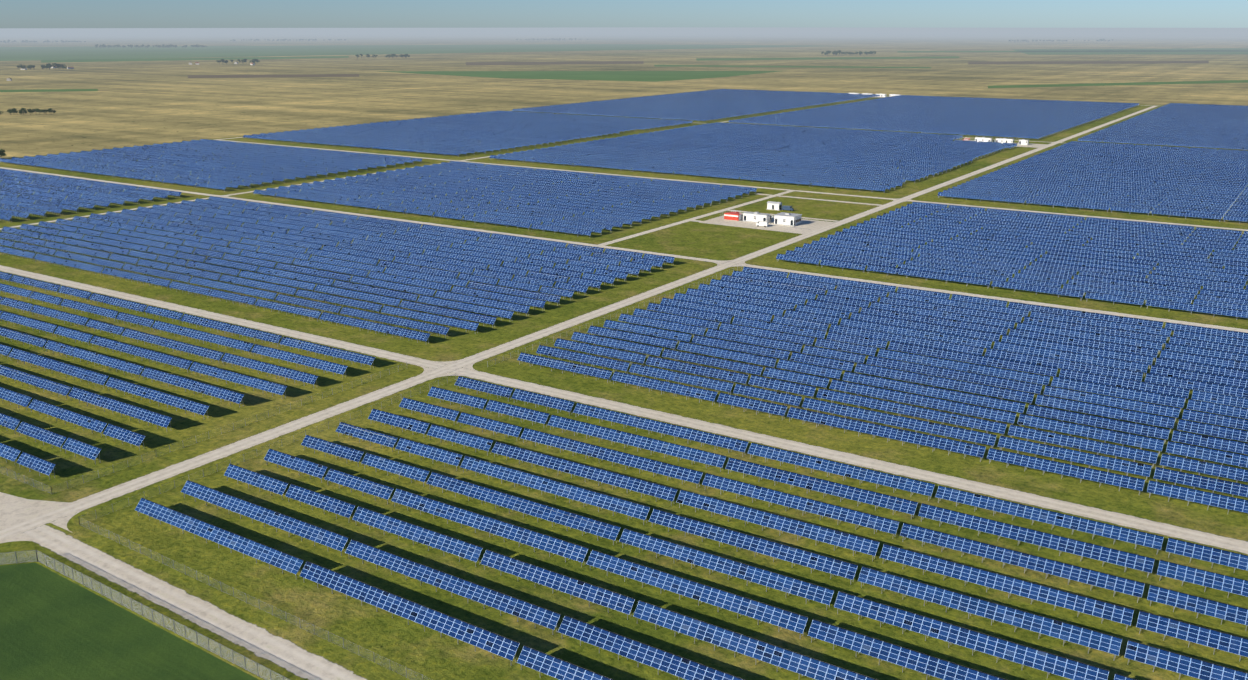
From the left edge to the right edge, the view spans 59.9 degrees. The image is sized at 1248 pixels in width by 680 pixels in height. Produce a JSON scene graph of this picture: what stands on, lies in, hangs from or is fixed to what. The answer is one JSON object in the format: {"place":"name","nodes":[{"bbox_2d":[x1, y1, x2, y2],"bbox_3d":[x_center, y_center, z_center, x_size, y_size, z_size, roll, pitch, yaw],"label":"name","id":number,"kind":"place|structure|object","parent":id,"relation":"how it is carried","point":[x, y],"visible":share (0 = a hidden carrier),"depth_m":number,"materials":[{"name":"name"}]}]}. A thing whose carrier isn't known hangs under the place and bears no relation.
{"place":"outdoors","nodes":[
{"label":"outdoors","id":0,"kind":"place"},
{"bbox_2d":[0,563,258,679],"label":"crop field","id":1,"kind":"structure","parent":0,"point":[54,626],"depth_m":147.93,"materials":[{"name":"green plant"}]},
{"bbox_2d":[0,550,286,679],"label":"field fence","id":2,"kind":"object","parent":1,"relation":"on","point":[117,595],"visible":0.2,"depth_m":153.87,"materials":[{"name":"grey metal"}]},
{"bbox_2d":[0,549,289,679],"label":"field fence posts","id":3,"kind":"object","parent":1,"relation":"on","point":[257,663],"visible":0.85,"depth_m":152.94,"materials":[{"name":"grey metal"}]},
{"bbox_2d":[5,139,973,678],"bbox_3d":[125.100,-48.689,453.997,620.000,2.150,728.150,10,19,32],"label":"fence","id":4,"kind":"object","parent":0,"point":[275,445],"visible":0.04,"depth_m":202.50,"materials":[{"name":"grey metal"}]},
{"bbox_2d":[0,27,1247,158],"bbox_3d":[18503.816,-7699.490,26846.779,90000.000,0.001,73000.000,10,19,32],"label":"ground","id":5,"kind":"structure","parent":0,"point":[133,103],"depth_m":1885.69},
{"bbox_2d":[7,35,932,80],"bbox_3d":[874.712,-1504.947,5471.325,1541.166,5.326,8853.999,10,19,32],"label":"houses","id":6,"kind":"structure","parent":5,"relation":"on","point":[9,79],"depth_m":2142.10,"materials":[{"name":"white"}]},
{"bbox_2d":[2,139,965,678],"bbox_3d":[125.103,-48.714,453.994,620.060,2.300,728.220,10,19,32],"label":"fence posts","id":7,"kind":"object","parent":5,"relation":"on","point":[282,439],"visible":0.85,"depth_m":202.40,"materials":[{"name":"grey metal"}]},
{"bbox_2d":[0,95,1247,679],"bbox_3d":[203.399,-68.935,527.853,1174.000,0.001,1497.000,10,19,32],"label":"farm grass","id":8,"kind":"structure","parent":5,"relation":"on","point":[402,645],"depth_m":199.93,"materials":[{"name":"green plant"}]},
{"bbox_2d":[0,96,1246,679],"bbox_3d":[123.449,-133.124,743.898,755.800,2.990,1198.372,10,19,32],"label":"solar frames","id":9,"kind":"structure","parent":8,"relation":"on","point":[546,408],"depth_m":233.94,"materials":[{"name":"grey"}]},
{"bbox_2d":[0,89,1247,679],"bbox_3d":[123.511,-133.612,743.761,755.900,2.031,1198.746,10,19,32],"label":"solar panels","id":10,"kind":"object","parent":9,"relation":"on","point":[1104,355],"visible":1,"depth_m":297.99,"materials":[{"name":"blue glass"}]},
{"bbox_2d":[0,50,1247,91],"bbox_3d":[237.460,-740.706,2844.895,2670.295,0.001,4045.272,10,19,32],"label":"green strips","id":11,"kind":"object","parent":5,"relation":"on","point":[708,59],"visible":1,"depth_m":2735.67,"materials":[{"name":"green plant"}]},
{"bbox_2d":[188,61,1208,77],"bbox_3d":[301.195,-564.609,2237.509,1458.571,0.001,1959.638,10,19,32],"label":"ploughed strips","id":12,"kind":"object","parent":5,"relation":"on","point":[618,62],"visible":1,"depth_m":2442.08,"materials":[{"name":"soil"}]},
{"bbox_2d":[724,93,1028,225],"bbox_3d":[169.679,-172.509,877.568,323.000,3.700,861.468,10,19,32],"label":"building walls","id":13,"kind":"structure","parent":5,"relation":"on","point":[751,217],"depth_m":464.49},
{"bbox_2d":[744,94,1026,224],"bbox_3d":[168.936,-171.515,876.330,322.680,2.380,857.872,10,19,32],"label":"station doors","id":14,"kind":"structure","parent":13,"relation":"attached to","point":[791,223],"depth_m":465.66,"materials":[{"name":"grey metal"}]},
{"bbox_2d":[744,92,1027,216],"bbox_3d":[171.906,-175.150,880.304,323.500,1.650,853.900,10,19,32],"label":"building roofs","id":15,"kind":"structure","parent":13,"relation":"on","point":[783,214],"depth_m":463.62,"materials":[{"name":"white metal"}]},
{"bbox_2d":[0,96,1247,679],"bbox_3d":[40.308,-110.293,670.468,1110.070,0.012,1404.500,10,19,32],"label":"roads","id":16,"kind":"structure","parent":0,"point":[24,520],"depth_m":219.69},
{"bbox_2d":[0,44,1247,60],"bbox_3d":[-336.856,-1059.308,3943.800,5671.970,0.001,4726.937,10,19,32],"label":"green fields","id":17,"kind":"structure","parent":0,"point":[51,53],"depth_m":3750.06,"materials":[{"name":"green plant"}]},
{"bbox_2d":[0,0,1247,27],"label":"sky","id":18,"kind":"structure","parent":0,"point":[13,13],"materials":[{"name":"blue"}]},
{"bbox_2d":[378,65,930,81],"bbox_3d":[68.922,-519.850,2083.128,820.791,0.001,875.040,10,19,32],"label":"green fields","id":19,"kind":"structure","parent":0,"point":[652,76],"depth_m":1925.48,"materials":[{"name":"green plant"}]},
{"bbox_2d":[782,206,793,210],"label":"transformer","id":20,"kind":"object","parent":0,"point":[786,208],"visible":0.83,"depth_m":492.28,"materials":[{"name":"grey metal"}]},
{"bbox_2d":[723,144,1028,228],"bbox_3d":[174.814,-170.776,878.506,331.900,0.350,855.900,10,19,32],"label":"station plinths","id":21,"kind":"object","parent":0,"point":[781,224],"visible":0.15,"depth_m":459.43,"materials":[{"name":"grey concrete"}]},
{"bbox_2d":[724,138,969,220],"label":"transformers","id":22,"kind":"object","parent":21,"relation":"on","point":[732,218],"visible":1,"depth_m":468.81,"materials":[{"name":"white paint"}]}
]}

